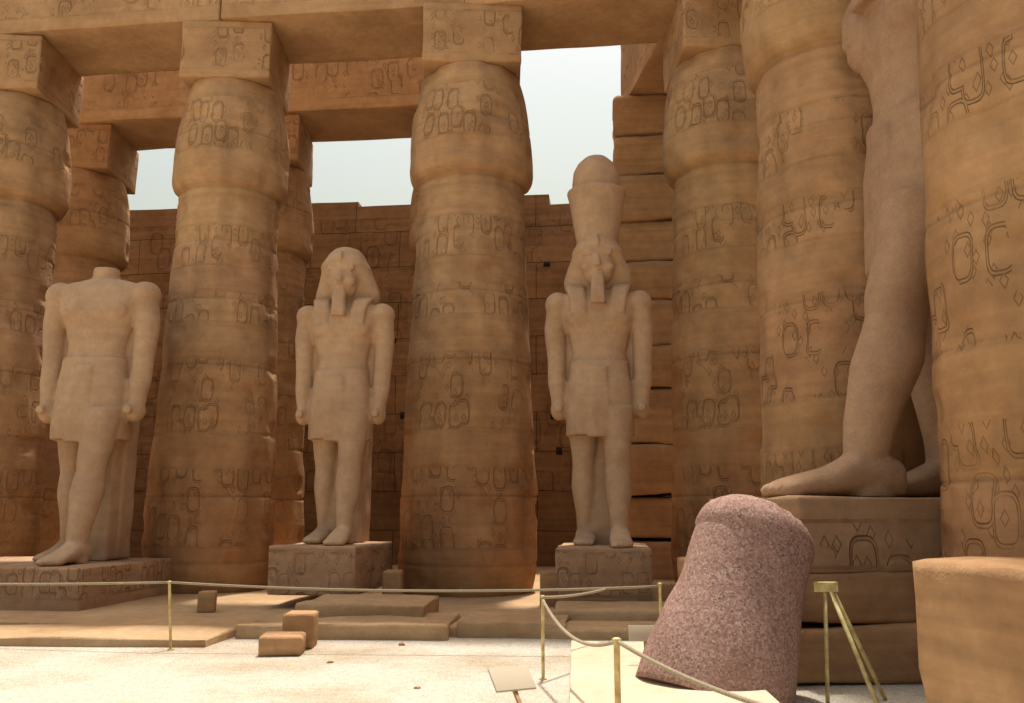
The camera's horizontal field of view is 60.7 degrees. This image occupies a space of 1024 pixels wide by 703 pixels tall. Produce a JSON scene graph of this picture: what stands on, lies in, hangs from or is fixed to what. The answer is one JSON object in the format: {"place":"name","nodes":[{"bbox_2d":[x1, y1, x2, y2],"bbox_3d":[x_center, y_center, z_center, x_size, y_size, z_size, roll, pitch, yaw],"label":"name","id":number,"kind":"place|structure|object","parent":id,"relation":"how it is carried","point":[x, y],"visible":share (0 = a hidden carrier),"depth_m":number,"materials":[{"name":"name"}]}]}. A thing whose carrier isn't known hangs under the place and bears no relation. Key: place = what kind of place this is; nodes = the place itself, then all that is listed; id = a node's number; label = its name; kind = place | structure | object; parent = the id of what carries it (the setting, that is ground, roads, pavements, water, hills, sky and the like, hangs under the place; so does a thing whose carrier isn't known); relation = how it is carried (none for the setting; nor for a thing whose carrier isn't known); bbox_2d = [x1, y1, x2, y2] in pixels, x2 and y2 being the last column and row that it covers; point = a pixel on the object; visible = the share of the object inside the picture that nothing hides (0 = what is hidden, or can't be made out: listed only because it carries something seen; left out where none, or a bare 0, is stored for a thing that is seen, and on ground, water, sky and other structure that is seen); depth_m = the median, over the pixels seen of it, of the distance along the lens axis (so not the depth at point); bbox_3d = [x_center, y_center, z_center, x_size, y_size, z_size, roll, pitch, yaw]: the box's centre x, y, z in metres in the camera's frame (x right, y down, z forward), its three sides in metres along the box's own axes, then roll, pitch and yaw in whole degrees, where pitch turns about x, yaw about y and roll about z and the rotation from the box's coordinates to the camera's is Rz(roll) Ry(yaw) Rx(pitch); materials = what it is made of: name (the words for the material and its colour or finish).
{"place":"outdoors","nodes":[
{"label":"outdoors","id":0,"kind":"place"},
{"bbox_2d":[127,45,620,209],"label":"sky","id":1,"kind":"structure","parent":0,"point":[569,94],"materials":[{"name":"white"}]},
{"bbox_2d":[0,637,926,702],"bbox_3d":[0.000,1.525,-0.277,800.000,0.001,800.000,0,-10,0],"label":"ground","id":2,"kind":"structure","parent":0,"point":[449,670],"depth_m":8.39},
{"bbox_2d":[0,34,83,556],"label":"column","id":3,"kind":"structure","parent":2,"relation":"on","point":[41,86],"depth_m":17.46,"materials":[{"name":"stone"}]},
{"bbox_2d":[39,123,138,552],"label":"column","id":4,"kind":"structure","parent":2,"relation":"on","point":[93,228],"depth_m":21.74,"materials":[{"name":"stone"}]},
{"bbox_2d":[272,114,313,544],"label":"column","id":5,"kind":"structure","parent":2,"relation":"on","point":[295,237],"depth_m":20.85,"materials":[{"name":"stone"}]},
{"bbox_2d":[0,565,674,646],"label":"platform","id":6,"kind":"structure","parent":2,"relation":"on","point":[144,622],"depth_m":11.44,"materials":[{"name":"stone"}]},
{"bbox_2d":[0,267,171,610],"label":"headless statue","id":7,"kind":"object","parent":6,"relation":"on","point":[101,328],"visible":1,"depth_m":14.76,"materials":[{"name":"stone"}]},
{"bbox_2d":[141,20,289,593],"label":"column","id":8,"kind":"structure","parent":6,"relation":"on","point":[208,514],"depth_m":16.44,"materials":[{"name":"stone"}]},
{"bbox_2d":[267,247,394,595],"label":"statue nemes","id":9,"kind":"object","parent":6,"relation":"on","point":[344,341],"visible":1,"depth_m":14.57,"materials":[{"name":"stone"}]},
{"bbox_2d":[398,3,537,597],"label":"column","id":10,"kind":"structure","parent":6,"relation":"on","point":[468,500],"depth_m":15.75,"materials":[{"name":"stone"}]},
{"bbox_2d":[544,155,652,600],"bbox_3d":[1.478,0.204,14.855,1.871,7.623,2.328,-1,-10,6],"label":"crowned statue","id":11,"kind":"object","parent":6,"relation":"on","point":[598,329],"visible":1,"depth_m":14.71,"materials":[{"name":"stone"}]},
{"bbox_2d":[612,94,674,579],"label":"corner pier","id":12,"kind":"structure","parent":6,"relation":"on","point":[646,241],"depth_m":19.51,"materials":[{"name":"stone"}]},
{"bbox_2d":[326,642,420,688],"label":"pebbles","id":13,"kind":"object","parent":2,"relation":"on","point":[416,687],"visible":0.34,"depth_m":9.01,"materials":[{"name":"stone"}]},
{"bbox_2d":[120,194,671,566],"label":"wall","id":14,"kind":"structure","parent":2,"relation":"on","point":[377,237],"depth_m":24.43,"materials":[{"name":"stone"}]},
{"bbox_2d":[303,262,561,455],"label":"wall holes","id":15,"kind":"object","parent":14,"relation":"attached to","point":[558,449],"depth_m":23.98,"materials":[{"name":"black stone"}]},
{"bbox_2d":[399,188,418,549],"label":"column","id":16,"kind":"structure","parent":2,"relation":"on","point":[413,217],"depth_m":20.87,"materials":[{"name":"stone"}]},
{"bbox_2d":[197,569,675,655],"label":"loose blocks","id":17,"kind":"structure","parent":2,"relation":"on","point":[297,635],"depth_m":10.07,"materials":[{"name":"stone"}]},
{"bbox_2d":[0,581,887,702],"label":"rope barrier","id":18,"kind":"object","parent":2,"relation":"on","point":[831,588],"visible":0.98,"depth_m":7.28,"materials":[{"name":"rope"},{"name":"brass metal"}]},
{"bbox_2d":[488,625,654,702],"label":"label signs","id":19,"kind":"object","parent":2,"relation":"on","point":[514,679],"visible":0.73,"depth_m":6.82,"materials":[{"name":"painted metal"},{"name":"wood"}]},
{"bbox_2d":[569,494,814,702],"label":"fragment","id":20,"kind":"object","parent":2,"relation":"on","point":[730,618],"visible":1,"depth_m":7.06,"materials":[{"name":"stone"}]},
{"bbox_2d":[662,0,761,582],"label":"column","id":21,"kind":"structure","parent":2,"relation":"on","point":[710,148],"depth_m":15.49,"materials":[{"name":"stone"}]},
{"bbox_2d":[677,0,941,684],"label":"colossus","id":22,"kind":"object","parent":2,"relation":"on","point":[864,508],"visible":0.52,"depth_m":9.12,"materials":[{"name":"stone"}]},
{"bbox_2d":[740,0,924,497],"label":"side column","id":23,"kind":"structure","parent":2,"relation":"on","point":[810,92],"depth_m":11.42,"materials":[{"name":"stone"}]},
{"bbox_2d":[912,556,1023,702],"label":"block","id":24,"kind":"structure","parent":2,"relation":"on","point":[970,621],"depth_m":5.32,"materials":[{"name":"stone"}]},
{"bbox_2d":[916,0,1023,557],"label":"side column","id":25,"kind":"structure","parent":2,"relation":"on","point":[970,56],"depth_m":7.53,"materials":[{"name":"stone"}]},
{"bbox_3d":[-16.000,-0.019,22.461,2.536,11.169,2.535,0,-10,0],"label":"column","id":26,"kind":"object","parent":2,"relation":"on","visible":0},
{"bbox_2d":[0,0,677,150],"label":"stone beams","id":27,"kind":"structure","parent":26,"relation":"on","point":[356,70],"depth_m":18.39,"materials":[{"name":"stone"}]}
]}

